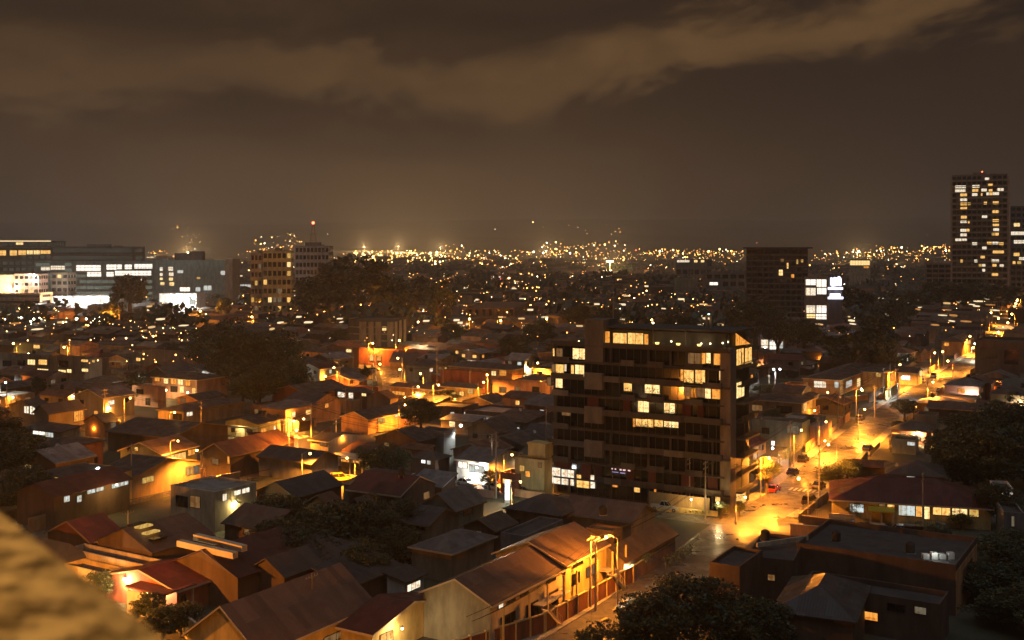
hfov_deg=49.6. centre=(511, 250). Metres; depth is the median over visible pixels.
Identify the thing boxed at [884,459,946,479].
house
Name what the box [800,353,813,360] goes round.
tree
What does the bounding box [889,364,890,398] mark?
utility pole
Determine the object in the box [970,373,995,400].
house
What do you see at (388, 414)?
house
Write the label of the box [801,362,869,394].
house
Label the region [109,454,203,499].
house
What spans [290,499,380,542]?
tree
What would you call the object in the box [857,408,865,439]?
street lamp
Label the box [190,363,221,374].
house
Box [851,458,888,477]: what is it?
house
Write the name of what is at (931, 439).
tree
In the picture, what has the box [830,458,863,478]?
tree
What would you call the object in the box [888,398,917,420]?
tree
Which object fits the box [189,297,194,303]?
window
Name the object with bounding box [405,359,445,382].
house
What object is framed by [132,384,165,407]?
house
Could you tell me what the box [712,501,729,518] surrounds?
tree
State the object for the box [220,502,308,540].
house
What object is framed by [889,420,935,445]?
house
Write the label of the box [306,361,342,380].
house
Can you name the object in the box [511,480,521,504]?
street lamp
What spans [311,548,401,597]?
house
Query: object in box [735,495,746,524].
street lamp
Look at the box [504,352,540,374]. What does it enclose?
house
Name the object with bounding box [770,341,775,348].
window
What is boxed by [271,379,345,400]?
house
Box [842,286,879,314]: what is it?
tree
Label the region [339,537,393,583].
tree
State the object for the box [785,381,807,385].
house
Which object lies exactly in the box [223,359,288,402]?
tree
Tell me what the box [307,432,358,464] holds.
house
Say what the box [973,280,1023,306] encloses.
tree
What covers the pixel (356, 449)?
tree
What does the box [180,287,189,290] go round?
window
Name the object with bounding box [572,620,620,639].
tree
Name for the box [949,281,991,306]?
tree
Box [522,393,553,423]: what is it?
house
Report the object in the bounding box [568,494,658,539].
house
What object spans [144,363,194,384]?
house
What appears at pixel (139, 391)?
window
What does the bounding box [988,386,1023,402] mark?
house
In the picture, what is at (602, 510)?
water tank
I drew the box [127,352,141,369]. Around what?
house
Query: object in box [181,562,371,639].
house
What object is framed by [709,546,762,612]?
house
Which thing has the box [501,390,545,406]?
house
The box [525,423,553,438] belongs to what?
house
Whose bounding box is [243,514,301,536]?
tree
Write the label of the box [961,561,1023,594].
tree
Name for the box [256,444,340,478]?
house
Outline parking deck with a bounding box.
[0,292,52,308]
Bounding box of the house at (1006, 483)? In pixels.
[990,480,1013,516]
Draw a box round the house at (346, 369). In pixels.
[341,367,371,379]
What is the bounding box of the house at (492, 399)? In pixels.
[460,393,502,405]
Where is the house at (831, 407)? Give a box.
[816,393,853,414]
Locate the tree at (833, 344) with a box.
[813,325,890,363]
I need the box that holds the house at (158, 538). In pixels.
[93,512,215,559]
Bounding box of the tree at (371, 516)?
[343,492,404,545]
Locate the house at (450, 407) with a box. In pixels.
[431,400,478,418]
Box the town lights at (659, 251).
[5,222,1016,363]
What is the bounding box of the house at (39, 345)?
[8,338,61,351]
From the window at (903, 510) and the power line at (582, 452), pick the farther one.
the power line at (582, 452)
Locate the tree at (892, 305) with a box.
[874,293,918,328]
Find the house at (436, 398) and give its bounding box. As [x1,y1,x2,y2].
[392,393,451,404]
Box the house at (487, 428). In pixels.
[465,415,521,441]
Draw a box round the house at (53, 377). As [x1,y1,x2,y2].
[20,369,70,392]
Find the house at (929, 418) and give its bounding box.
[915,411,938,433]
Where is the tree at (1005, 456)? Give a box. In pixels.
[943,427,1023,488]
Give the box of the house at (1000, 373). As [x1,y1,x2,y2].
[982,369,1018,378]
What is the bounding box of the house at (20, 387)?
[1,380,40,395]
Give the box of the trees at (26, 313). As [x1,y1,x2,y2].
[0,257,1023,326]
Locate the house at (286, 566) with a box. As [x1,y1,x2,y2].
[253,538,341,590]
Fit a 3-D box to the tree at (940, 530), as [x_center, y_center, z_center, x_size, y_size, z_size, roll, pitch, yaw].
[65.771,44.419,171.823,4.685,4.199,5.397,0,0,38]
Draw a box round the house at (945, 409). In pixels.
[926,400,992,423]
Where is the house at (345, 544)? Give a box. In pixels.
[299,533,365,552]
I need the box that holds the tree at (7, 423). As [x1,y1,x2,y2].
[0,409,25,431]
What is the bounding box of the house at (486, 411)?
[465,404,523,419]
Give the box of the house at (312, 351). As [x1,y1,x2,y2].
[301,347,339,357]
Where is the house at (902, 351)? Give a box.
[893,347,917,366]
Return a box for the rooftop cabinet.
[921,551,954,558]
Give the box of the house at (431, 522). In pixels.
[380,500,462,542]
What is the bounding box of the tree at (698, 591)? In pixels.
[639,571,753,639]
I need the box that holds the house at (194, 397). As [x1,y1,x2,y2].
[175,390,226,404]
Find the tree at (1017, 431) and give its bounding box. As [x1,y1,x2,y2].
[982,422,1023,486]
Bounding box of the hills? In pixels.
[0,217,1009,271]
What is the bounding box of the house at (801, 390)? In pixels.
[771,384,818,396]
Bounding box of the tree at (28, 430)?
[0,426,46,469]
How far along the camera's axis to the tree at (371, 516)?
168.10 m
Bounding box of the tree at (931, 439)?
[923,429,959,467]
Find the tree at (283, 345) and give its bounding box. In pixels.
[255,330,306,369]
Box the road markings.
[789,487,817,492]
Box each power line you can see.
[1,338,67,341]
[7,378,88,391]
[68,341,155,348]
[102,390,177,403]
[132,420,285,447]
[202,402,333,420]
[289,391,343,419]
[310,349,434,405]
[313,406,495,435]
[337,419,467,437]
[339,360,457,369]
[446,367,513,371]
[466,538,596,620]
[470,369,547,377]
[492,409,545,434]
[492,437,688,460]
[591,484,700,541]
[689,459,912,477]
[702,422,793,464]
[750,377,873,386]
[788,394,837,423]
[846,365,892,384]
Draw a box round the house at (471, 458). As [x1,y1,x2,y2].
[454,446,522,483]
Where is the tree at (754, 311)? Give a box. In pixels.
[720,297,787,349]
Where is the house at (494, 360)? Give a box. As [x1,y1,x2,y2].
[476,358,504,362]
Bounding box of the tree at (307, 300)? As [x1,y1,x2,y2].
[290,274,335,327]
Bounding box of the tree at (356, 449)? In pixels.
[350,445,363,453]
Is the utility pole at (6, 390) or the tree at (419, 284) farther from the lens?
the tree at (419, 284)
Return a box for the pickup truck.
[650,500,678,511]
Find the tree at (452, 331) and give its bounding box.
[439,323,472,340]
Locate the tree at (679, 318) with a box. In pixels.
[657,307,697,324]
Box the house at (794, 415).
[786,413,825,420]
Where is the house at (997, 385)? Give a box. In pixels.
[995,381,1001,388]
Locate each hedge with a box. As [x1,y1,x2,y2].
[662,544,695,568]
[778,443,800,463]
[888,432,906,451]
[916,520,944,528]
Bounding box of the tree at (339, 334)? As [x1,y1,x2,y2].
[327,328,349,339]
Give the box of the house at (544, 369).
[533,365,550,374]
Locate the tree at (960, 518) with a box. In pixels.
[947,510,975,528]
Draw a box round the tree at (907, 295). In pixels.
[895,290,939,304]
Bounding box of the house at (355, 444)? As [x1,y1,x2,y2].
[340,440,380,469]
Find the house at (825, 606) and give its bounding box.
[774,573,871,639]
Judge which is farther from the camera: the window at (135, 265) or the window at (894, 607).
the window at (135, 265)
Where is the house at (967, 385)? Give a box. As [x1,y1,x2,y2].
[943,377,986,399]
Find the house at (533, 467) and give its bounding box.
[515,440,552,493]
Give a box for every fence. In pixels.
[0,509,16,518]
[122,365,130,369]
[130,493,159,506]
[247,469,269,480]
[453,612,545,639]
[455,485,493,498]
[515,489,545,497]
[545,564,633,631]
[634,540,675,579]
[789,448,801,464]
[794,508,820,518]
[861,451,867,458]
[870,442,879,456]
[927,520,950,528]
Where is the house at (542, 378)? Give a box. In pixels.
[515,373,553,381]
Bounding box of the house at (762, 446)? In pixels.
[749,431,767,459]
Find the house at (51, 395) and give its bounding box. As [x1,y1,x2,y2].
[38,385,74,402]
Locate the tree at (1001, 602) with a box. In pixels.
[956,581,1023,629]
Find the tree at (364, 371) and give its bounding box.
[359,366,371,376]
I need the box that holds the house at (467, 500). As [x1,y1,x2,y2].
[422,483,486,528]
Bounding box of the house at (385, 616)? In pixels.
[335,591,425,639]
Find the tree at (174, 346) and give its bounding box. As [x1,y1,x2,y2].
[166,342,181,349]
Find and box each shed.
[398,442,436,461]
[438,413,485,434]
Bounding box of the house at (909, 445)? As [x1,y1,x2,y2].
[892,435,918,454]
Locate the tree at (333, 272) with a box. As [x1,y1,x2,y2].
[306,253,392,309]
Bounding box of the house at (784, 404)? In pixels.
[749,393,817,419]
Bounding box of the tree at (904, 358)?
[898,354,916,362]
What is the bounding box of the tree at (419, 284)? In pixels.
[402,276,442,314]
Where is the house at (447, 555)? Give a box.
[407,528,497,580]
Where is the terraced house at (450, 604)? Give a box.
[418,545,571,639]
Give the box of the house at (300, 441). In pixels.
[294,435,309,448]
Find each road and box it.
[13,472,259,529]
[84,423,1019,546]
[339,347,399,437]
[544,306,1018,639]
[817,414,879,421]
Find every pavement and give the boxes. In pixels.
[522,592,615,639]
[745,429,844,503]
[787,371,969,517]
[869,347,974,409]
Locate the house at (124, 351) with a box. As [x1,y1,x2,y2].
[111,349,141,354]
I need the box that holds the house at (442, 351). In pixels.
[428,349,457,354]
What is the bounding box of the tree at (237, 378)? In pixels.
[227,376,253,400]
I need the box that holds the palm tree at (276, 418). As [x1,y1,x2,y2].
[267,413,283,428]
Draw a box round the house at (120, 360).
[109,353,133,367]
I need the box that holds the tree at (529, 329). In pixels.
[515,316,557,343]
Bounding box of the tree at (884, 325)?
[852,316,899,355]
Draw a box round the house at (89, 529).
[43,512,119,545]
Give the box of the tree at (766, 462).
[749,455,781,493]
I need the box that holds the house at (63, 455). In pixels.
[15,442,97,469]
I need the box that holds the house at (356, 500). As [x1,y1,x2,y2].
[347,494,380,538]
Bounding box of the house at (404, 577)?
[382,563,428,592]
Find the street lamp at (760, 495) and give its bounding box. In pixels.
[759,456,770,497]
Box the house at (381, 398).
[366,389,400,408]
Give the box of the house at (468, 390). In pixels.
[439,381,482,398]
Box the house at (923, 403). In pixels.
[917,397,968,411]
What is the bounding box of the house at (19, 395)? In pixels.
[0,390,34,407]
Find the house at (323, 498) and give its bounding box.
[303,491,345,527]
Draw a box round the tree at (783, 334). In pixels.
[760,314,797,353]
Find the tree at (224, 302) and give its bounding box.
[215,297,231,313]
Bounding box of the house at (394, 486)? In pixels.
[345,470,438,506]
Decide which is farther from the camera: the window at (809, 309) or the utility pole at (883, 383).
the window at (809, 309)
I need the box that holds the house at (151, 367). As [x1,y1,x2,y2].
[144,360,190,384]
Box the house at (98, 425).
[83,412,121,437]
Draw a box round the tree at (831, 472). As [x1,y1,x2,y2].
[814,461,847,481]
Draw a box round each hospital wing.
[35,261,152,304]
[51,244,144,260]
[153,251,239,304]
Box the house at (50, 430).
[20,421,81,440]
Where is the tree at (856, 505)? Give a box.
[840,498,864,513]
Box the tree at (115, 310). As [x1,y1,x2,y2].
[99,296,126,319]
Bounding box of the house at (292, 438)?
[247,432,293,446]
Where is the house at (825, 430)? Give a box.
[810,420,831,444]
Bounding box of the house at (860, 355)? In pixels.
[819,343,876,363]
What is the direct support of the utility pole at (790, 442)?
on the ground
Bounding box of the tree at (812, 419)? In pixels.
[805,415,815,423]
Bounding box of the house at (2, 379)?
[0,377,12,382]
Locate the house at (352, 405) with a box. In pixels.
[340,397,361,412]
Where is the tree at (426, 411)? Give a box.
[398,397,442,427]
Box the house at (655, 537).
[606,520,678,578]
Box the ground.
[0,273,1023,639]
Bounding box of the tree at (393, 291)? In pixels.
[363,272,415,305]
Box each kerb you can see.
[540,575,642,639]
[745,430,845,505]
[786,370,969,516]
[875,350,974,409]
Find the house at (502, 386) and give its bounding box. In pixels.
[493,378,549,394]
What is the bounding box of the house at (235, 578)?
[173,524,298,606]
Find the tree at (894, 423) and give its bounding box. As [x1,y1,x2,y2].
[890,419,901,426]
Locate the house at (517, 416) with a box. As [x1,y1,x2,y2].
[488,408,551,429]
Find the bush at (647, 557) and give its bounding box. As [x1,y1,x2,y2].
[640,553,658,565]
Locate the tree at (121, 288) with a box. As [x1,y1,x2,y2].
[108,274,148,311]
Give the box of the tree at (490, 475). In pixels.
[478,468,500,489]
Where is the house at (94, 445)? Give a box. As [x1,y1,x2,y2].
[33,436,105,464]
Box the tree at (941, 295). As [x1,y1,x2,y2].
[916,280,971,305]
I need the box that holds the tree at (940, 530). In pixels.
[923,524,952,533]
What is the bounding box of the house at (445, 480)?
[416,468,457,493]
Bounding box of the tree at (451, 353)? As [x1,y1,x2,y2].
[443,352,462,361]
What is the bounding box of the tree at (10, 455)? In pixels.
[0,428,49,471]
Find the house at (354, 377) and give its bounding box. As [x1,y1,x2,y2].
[325,371,367,385]
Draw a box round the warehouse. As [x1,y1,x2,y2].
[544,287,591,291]
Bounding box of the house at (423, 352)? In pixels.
[405,349,432,355]
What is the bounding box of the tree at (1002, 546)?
[974,526,1023,572]
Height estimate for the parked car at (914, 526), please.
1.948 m
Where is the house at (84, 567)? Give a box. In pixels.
[66,558,121,594]
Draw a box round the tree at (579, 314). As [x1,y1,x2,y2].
[558,303,596,323]
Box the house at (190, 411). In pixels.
[156,397,246,422]
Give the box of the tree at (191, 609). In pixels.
[157,600,208,637]
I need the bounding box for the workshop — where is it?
[440,369,489,392]
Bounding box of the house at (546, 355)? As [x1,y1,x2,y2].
[537,350,553,362]
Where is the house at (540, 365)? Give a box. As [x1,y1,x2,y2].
[530,363,553,373]
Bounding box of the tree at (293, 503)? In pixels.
[253,492,321,525]
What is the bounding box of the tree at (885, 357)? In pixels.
[871,335,899,365]
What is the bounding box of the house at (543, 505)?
[503,493,574,525]
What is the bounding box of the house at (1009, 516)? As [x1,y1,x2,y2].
[996,501,1023,540]
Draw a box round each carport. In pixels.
[125,581,196,605]
[334,452,365,473]
[868,505,894,525]
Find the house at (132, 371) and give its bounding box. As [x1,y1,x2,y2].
[123,366,146,379]
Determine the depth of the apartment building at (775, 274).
704.20 m
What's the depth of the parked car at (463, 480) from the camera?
219.13 m
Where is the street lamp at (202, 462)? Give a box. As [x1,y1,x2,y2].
[196,449,202,477]
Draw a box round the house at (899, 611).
[808,571,948,639]
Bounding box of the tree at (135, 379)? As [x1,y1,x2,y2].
[122,370,146,385]
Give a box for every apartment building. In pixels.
[0,274,13,291]
[0,352,56,370]
[14,273,47,292]
[51,272,75,295]
[57,355,108,380]
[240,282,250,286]
[251,250,262,309]
[263,248,293,312]
[295,245,332,305]
[348,316,406,347]
[547,299,760,513]
[674,259,711,281]
[674,278,697,296]
[702,272,744,289]
[743,247,812,320]
[760,335,783,352]
[796,519,976,615]
[849,259,869,284]
[926,263,950,293]
[975,336,1023,377]
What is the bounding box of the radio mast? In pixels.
[305,221,320,245]
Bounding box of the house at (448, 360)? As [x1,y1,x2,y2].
[418,353,458,368]
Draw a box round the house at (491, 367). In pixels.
[449,361,524,382]
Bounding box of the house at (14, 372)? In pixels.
[0,365,38,380]
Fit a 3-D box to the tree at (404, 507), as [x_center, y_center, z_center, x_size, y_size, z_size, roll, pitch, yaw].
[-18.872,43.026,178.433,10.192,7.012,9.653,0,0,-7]
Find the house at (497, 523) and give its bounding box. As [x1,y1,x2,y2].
[459,510,518,553]
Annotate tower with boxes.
[951,171,1008,307]
[1010,206,1023,304]
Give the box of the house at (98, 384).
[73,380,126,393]
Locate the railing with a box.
[675,534,698,555]
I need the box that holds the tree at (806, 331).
[786,319,826,348]
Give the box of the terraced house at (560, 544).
[491,522,626,599]
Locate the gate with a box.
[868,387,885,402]
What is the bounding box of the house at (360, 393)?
[332,386,374,409]
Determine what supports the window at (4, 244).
in the office building at (17, 257)
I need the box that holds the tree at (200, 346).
[182,319,253,363]
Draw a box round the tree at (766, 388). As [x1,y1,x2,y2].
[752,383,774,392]
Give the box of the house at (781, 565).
[751,533,800,602]
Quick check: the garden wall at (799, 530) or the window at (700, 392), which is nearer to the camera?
the garden wall at (799, 530)
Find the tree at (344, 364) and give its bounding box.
[339,361,348,367]
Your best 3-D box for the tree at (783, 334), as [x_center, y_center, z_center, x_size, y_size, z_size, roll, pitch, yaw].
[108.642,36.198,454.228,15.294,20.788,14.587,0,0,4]
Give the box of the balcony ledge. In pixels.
[0,513,163,639]
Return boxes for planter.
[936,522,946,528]
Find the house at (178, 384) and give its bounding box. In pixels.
[150,372,227,398]
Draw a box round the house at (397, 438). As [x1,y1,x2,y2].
[374,426,437,457]
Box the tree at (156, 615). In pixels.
[141,603,187,638]
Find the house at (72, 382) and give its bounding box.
[51,379,87,385]
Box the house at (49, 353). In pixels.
[29,351,62,355]
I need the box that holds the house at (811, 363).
[806,360,817,369]
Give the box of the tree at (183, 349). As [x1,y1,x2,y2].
[180,339,205,351]
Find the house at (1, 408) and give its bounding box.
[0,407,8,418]
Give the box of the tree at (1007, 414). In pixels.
[972,391,1023,428]
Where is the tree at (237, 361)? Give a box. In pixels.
[203,317,291,380]
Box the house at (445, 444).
[421,426,454,454]
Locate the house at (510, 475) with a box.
[501,469,520,493]
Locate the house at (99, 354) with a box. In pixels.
[83,351,115,356]
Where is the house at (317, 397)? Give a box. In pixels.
[282,391,341,422]
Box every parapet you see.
[177,539,237,558]
[193,533,246,551]
[756,535,808,546]
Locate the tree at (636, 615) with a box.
[597,588,696,639]
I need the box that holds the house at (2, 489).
[0,470,23,507]
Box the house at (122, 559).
[75,543,160,567]
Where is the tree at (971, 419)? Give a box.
[937,411,1002,446]
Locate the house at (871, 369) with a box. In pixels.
[858,362,910,387]
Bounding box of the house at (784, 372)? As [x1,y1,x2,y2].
[755,363,798,378]
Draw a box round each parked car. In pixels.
[331,472,352,479]
[455,477,477,484]
[482,481,500,490]
[768,483,780,492]
[786,467,799,475]
[797,453,809,462]
[801,494,816,504]
[812,480,826,489]
[855,414,864,420]
[862,444,872,450]
[871,522,886,525]
[892,523,902,527]
[903,524,924,530]
[930,372,936,377]
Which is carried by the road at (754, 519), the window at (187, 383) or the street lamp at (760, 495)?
the street lamp at (760, 495)
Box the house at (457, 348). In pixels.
[445,342,484,353]
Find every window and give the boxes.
[0,243,64,270]
[0,250,5,254]
[0,294,49,308]
[2,360,11,366]
[10,250,16,254]
[15,275,47,292]
[17,360,24,365]
[18,250,25,254]
[24,406,28,413]
[28,359,34,364]
[30,406,34,414]
[32,430,47,435]
[36,263,151,304]
[38,359,46,364]
[40,250,50,253]
[45,432,53,437]
[51,266,64,269]
[52,274,75,295]
[53,249,142,259]
[59,360,67,366]
[63,495,69,502]
[70,298,84,304]
[74,411,82,421]
[76,265,100,270]
[76,495,81,502]
[87,272,100,276]
[87,489,95,494]
[88,298,96,303]
[96,487,103,491]
[106,265,115,269]
[106,272,113,276]
[110,422,115,428]
[111,483,119,488]
[115,271,150,274]
[120,481,128,486]
[134,264,151,268]
[136,389,143,393]
[142,475,153,483]
[145,398,149,405]
[154,293,224,304]
[163,379,168,383]
[166,451,185,458]
[170,379,176,384]
[170,386,177,392]
[172,413,181,420]
[176,495,187,507]
[179,386,183,392]
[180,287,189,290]
[180,296,187,301]
[180,398,185,402]
[180,594,185,601]
[185,380,190,385]
[186,465,192,475]
[188,448,194,455]
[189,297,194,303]
[190,495,200,508]
[193,464,199,474]
[211,458,218,464]
[222,493,226,501]
[234,489,240,495]
[241,487,249,493]
[251,255,262,309]
[264,253,290,310]
[296,248,332,295]
[323,630,340,639]
[338,392,344,397]
[341,459,359,463]
[348,392,352,398]
[378,417,384,423]
[380,629,393,639]
[392,391,404,395]
[406,579,420,591]
[415,526,425,530]
[424,491,428,499]
[449,421,454,426]
[458,461,467,468]
[463,508,472,515]
[467,389,473,393]
[468,303,527,319]
[469,464,484,472]
[499,370,505,375]
[499,386,505,392]
[500,610,515,624]
[502,478,511,483]
[519,465,524,471]
[525,470,530,476]
[526,599,538,617]
[532,386,538,391]
[547,377,551,385]
[549,588,557,606]
[551,364,554,372]
[552,467,560,484]
[555,364,563,372]
[555,378,562,387]
[556,348,562,356]
[561,469,574,485]
[562,412,570,415]
[571,571,579,585]
[572,348,584,359]
[573,560,582,567]
[575,364,584,373]
[576,474,589,488]
[586,563,594,578]
[590,475,595,488]
[605,331,609,342]
[613,332,626,343]
[614,535,619,543]
[623,383,631,391]
[627,332,643,343]
[634,487,639,492]
[635,419,653,427]
[638,401,648,412]
[644,334,648,344]
[644,384,659,393]
[654,420,663,426]
[664,400,675,413]
[664,421,678,427]
[680,369,683,380]
[684,369,693,382]
[684,387,690,396]
[688,352,700,363]
[695,370,705,383]
[696,388,704,397]
[701,353,705,363]
[705,389,710,398]
[706,353,710,363]
[707,275,743,289]
[711,389,719,399]
[714,353,719,364]
[736,348,743,365]
[736,380,744,398]
[744,347,751,363]
[752,404,762,410]
[761,340,767,347]
[762,427,768,433]
[767,574,774,580]
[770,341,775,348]
[776,405,791,413]
[787,425,798,433]
[803,403,806,411]
[806,279,815,284]
[806,288,815,294]
[806,305,814,312]
[809,400,812,408]
[814,381,825,387]
[816,314,825,318]
[817,279,825,286]
[817,288,825,293]
[817,306,825,312]
[834,381,838,387]
[849,503,863,512]
[850,261,869,264]
[865,611,877,621]
[887,602,904,612]
[891,372,894,380]
[898,505,914,515]
[903,375,909,379]
[907,441,914,445]
[914,606,926,615]
[915,506,921,516]
[924,507,929,519]
[933,507,950,515]
[952,508,967,515]
[969,509,978,516]
[979,348,997,358]
[1004,349,1018,364]
[1011,232,1023,234]
[1011,516,1014,526]
[1014,240,1023,243]
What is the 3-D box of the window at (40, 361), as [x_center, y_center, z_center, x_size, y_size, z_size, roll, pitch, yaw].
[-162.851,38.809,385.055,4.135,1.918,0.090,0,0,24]
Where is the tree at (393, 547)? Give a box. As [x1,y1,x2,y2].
[367,522,423,563]
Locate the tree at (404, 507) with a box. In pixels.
[381,496,423,534]
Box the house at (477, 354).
[458,348,492,362]
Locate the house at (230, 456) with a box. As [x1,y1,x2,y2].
[197,429,293,476]
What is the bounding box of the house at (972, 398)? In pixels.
[935,393,988,402]
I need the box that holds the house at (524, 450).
[519,446,553,466]
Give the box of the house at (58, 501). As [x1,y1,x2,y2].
[13,465,132,528]
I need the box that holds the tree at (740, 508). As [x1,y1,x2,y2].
[733,500,745,516]
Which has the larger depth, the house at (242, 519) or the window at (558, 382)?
the window at (558, 382)
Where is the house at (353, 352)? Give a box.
[327,346,358,367]
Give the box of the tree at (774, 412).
[762,406,786,417]
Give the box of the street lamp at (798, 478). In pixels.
[797,477,808,508]
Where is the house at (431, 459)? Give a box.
[411,450,451,474]
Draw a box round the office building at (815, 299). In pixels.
[804,276,826,326]
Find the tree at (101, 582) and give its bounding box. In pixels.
[82,569,114,593]
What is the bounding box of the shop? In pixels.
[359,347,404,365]
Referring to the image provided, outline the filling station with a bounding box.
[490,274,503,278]
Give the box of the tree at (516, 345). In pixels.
[496,335,532,353]
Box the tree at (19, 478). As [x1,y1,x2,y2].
[0,463,54,505]
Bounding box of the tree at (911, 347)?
[901,344,919,353]
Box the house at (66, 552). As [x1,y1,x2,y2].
[35,537,85,562]
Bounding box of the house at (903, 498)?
[829,475,994,529]
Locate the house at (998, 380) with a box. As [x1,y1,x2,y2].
[991,378,1002,384]
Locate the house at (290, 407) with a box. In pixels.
[259,399,318,432]
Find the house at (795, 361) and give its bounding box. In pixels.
[767,353,814,374]
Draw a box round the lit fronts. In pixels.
[0,254,1013,331]
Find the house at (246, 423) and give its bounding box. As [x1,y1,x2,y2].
[223,413,282,437]
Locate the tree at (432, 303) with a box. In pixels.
[422,280,459,322]
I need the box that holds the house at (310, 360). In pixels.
[304,356,326,363]
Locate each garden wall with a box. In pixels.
[28,514,45,531]
[127,590,162,616]
[172,604,197,639]
[200,468,205,477]
[218,471,240,478]
[322,426,330,431]
[345,384,378,391]
[651,505,717,516]
[790,524,818,535]
[798,501,815,521]
[801,515,844,525]
[805,437,814,451]
[810,424,836,448]
[816,492,827,509]
[829,513,855,520]
[837,413,849,427]
[846,393,882,400]
[885,383,898,399]
[907,409,915,420]
[929,365,934,373]
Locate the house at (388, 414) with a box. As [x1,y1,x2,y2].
[339,401,417,434]
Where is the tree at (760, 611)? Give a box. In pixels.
[699,595,798,639]
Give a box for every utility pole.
[6,377,9,407]
[101,389,107,412]
[122,510,133,523]
[127,444,135,465]
[284,417,290,435]
[305,572,317,589]
[308,403,313,448]
[343,388,347,413]
[489,436,494,454]
[493,432,498,498]
[545,407,546,440]
[586,535,594,606]
[591,536,599,610]
[687,458,690,495]
[703,461,707,518]
[789,420,791,466]
[817,407,819,445]
[817,443,820,495]
[837,391,839,428]
[843,383,844,424]
[873,383,875,417]
[883,368,884,399]
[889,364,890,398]
[921,473,923,526]
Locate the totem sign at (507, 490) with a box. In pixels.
[505,480,509,502]
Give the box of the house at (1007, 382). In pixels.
[1001,378,1023,387]
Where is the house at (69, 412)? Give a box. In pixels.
[31,399,86,431]
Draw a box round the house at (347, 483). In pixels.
[342,467,414,500]
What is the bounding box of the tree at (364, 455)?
[353,449,389,468]
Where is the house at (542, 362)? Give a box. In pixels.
[539,360,552,365]
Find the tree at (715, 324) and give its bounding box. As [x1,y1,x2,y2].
[697,322,722,325]
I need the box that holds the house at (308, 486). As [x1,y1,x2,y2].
[256,470,344,509]
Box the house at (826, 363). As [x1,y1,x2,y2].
[818,356,860,371]
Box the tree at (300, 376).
[280,355,314,385]
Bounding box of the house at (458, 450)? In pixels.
[450,436,513,463]
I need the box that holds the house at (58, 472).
[38,462,134,501]
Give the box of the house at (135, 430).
[105,417,229,451]
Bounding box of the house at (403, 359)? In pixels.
[389,352,419,370]
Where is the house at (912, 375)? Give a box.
[897,366,923,384]
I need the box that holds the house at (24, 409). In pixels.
[6,398,47,426]
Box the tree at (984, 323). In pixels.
[971,321,988,327]
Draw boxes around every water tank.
[398,467,404,477]
[599,505,606,515]
[760,529,769,541]
[831,530,841,542]
[904,541,915,553]
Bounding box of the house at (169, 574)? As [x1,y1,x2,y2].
[102,557,211,608]
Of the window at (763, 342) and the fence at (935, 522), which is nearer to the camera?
the fence at (935, 522)
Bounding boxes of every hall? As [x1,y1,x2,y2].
[142,349,204,366]
[466,300,528,319]
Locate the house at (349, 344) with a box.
[324,342,360,347]
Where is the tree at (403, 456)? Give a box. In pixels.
[368,443,413,470]
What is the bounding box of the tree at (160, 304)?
[151,302,173,315]
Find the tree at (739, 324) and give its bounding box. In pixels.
[720,319,754,345]
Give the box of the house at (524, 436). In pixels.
[497,428,553,451]
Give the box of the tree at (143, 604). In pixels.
[128,591,166,617]
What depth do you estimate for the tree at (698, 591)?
127.71 m
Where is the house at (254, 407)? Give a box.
[250,400,280,414]
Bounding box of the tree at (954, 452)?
[931,424,1002,485]
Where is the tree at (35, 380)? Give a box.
[30,376,50,397]
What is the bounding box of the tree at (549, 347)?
[545,343,553,349]
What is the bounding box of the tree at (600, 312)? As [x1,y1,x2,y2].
[588,306,632,323]
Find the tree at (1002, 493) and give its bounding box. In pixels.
[971,482,1023,514]
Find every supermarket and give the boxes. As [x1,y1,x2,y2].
[52,294,125,307]
[159,292,204,313]
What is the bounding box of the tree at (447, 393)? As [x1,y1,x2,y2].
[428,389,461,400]
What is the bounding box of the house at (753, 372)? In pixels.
[749,367,760,389]
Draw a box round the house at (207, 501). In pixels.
[171,475,255,532]
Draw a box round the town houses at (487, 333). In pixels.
[0,252,1023,361]
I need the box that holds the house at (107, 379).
[82,375,127,384]
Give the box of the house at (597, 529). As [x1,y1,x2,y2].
[586,523,621,545]
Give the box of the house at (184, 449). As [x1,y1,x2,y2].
[117,434,199,459]
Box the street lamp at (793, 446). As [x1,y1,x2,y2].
[793,428,801,466]
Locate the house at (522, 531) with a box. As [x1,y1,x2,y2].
[501,516,562,548]
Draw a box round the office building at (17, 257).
[0,241,65,273]
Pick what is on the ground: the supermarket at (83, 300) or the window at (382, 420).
the supermarket at (83, 300)
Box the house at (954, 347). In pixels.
[941,333,974,355]
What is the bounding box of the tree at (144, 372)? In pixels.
[137,369,148,383]
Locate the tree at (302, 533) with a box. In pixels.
[280,518,341,559]
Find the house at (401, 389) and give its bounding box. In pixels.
[388,382,444,398]
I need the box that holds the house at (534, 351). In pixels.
[524,348,545,355]
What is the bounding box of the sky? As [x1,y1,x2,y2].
[0,0,1023,225]
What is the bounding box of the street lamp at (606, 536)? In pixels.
[604,534,618,606]
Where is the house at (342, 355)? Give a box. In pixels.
[313,351,353,366]
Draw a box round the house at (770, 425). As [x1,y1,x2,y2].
[752,416,809,447]
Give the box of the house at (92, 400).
[72,384,136,416]

